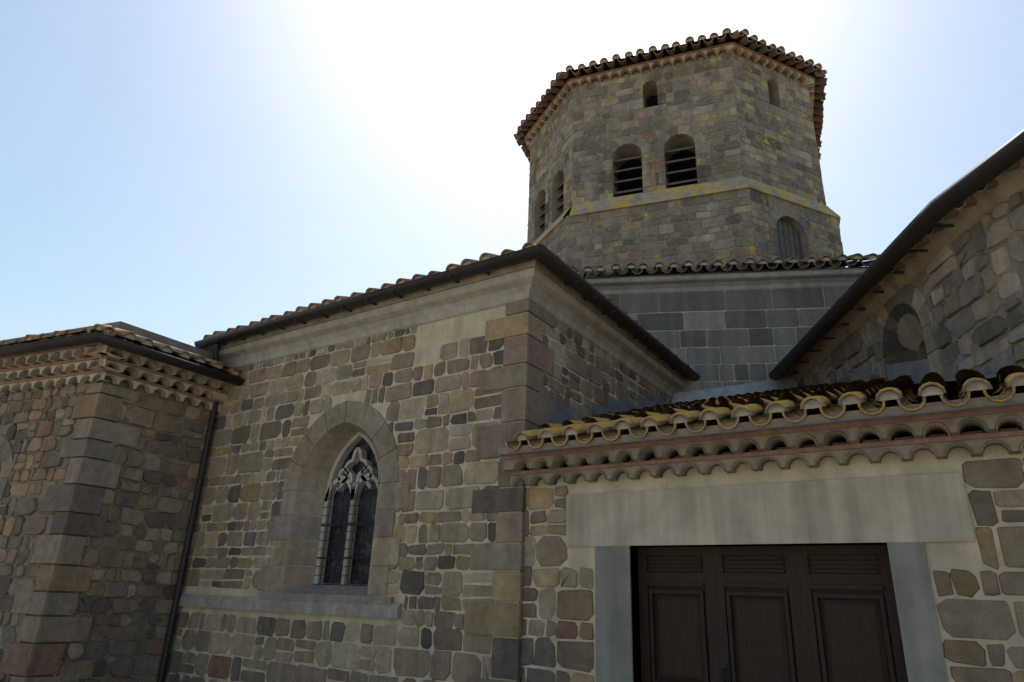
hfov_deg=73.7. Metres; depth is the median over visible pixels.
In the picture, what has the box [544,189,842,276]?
tower wall
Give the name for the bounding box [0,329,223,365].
chapel roof
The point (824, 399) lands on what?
porch roof tiles
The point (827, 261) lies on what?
crossing tile
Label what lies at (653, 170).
tower masonry
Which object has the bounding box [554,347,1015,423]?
porch lead flashing
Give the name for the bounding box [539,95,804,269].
tower windows
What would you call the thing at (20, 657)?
chapel masonry
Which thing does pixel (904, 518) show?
porch concrete frame
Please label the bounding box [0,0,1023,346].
sky
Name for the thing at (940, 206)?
roof edge
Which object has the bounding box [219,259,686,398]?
cornice
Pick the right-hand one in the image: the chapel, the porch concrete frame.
the porch concrete frame
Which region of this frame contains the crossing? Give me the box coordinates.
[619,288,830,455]
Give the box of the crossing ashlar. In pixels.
[604,286,849,392]
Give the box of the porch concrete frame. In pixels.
[566,472,974,681]
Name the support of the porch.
on the ground
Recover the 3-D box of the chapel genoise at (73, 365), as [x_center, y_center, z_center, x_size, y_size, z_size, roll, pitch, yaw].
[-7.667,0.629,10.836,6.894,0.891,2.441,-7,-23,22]
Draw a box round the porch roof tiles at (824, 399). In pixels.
[505,365,1023,450]
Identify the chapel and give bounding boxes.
[0,321,222,681]
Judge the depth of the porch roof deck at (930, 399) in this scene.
6.10 m
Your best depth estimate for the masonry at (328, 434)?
8.09 m
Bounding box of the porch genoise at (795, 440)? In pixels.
[498,393,1023,486]
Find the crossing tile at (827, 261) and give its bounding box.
[570,253,879,277]
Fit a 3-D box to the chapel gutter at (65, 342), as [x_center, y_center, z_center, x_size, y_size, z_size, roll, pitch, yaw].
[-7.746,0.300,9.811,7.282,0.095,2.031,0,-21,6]
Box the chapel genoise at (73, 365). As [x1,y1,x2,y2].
[0,324,239,411]
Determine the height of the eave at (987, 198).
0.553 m
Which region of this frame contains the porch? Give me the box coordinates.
[519,428,1023,681]
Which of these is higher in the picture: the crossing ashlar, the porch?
the crossing ashlar
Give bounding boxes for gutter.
[0,332,244,385]
[157,244,699,681]
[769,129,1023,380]
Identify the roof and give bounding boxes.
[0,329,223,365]
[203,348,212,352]
[519,32,822,150]
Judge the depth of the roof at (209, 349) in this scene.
11.52 m
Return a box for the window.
[314,432,378,585]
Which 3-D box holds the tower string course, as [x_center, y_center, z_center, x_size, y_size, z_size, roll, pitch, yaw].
[3.860,-1.653,15.987,7.311,0.400,7.290,-11,-25,31]
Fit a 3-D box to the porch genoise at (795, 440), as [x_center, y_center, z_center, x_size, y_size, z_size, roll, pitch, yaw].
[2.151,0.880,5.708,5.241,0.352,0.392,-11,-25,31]
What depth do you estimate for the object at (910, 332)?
6.70 m
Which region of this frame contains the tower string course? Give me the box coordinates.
[533,176,840,244]
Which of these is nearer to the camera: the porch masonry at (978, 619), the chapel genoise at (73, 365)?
the porch masonry at (978, 619)
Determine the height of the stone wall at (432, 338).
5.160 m
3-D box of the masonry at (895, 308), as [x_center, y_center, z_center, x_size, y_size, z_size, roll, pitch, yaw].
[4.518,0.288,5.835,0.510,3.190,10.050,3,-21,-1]
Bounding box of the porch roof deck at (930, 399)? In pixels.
[503,393,1023,454]
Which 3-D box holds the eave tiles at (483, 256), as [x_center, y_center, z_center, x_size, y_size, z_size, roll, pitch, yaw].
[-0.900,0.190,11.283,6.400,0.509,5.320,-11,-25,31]
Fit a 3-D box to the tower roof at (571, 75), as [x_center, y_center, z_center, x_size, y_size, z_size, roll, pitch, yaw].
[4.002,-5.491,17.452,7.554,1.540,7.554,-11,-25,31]
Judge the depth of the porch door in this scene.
5.61 m
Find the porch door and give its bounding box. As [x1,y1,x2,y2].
[638,545,907,681]
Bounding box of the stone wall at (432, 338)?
[166,306,658,681]
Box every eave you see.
[513,28,827,162]
[781,157,1023,382]
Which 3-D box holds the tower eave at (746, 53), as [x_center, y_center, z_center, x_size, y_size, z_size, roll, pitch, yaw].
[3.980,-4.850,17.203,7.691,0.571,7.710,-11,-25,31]
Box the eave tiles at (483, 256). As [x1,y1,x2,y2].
[203,242,689,369]
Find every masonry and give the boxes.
[0,382,210,681]
[164,299,672,681]
[520,457,1023,681]
[527,53,843,276]
[798,190,1023,444]
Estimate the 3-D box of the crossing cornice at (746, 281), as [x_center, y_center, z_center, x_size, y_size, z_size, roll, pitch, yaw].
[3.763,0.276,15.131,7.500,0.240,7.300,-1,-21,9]
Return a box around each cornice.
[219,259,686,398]
[585,268,866,294]

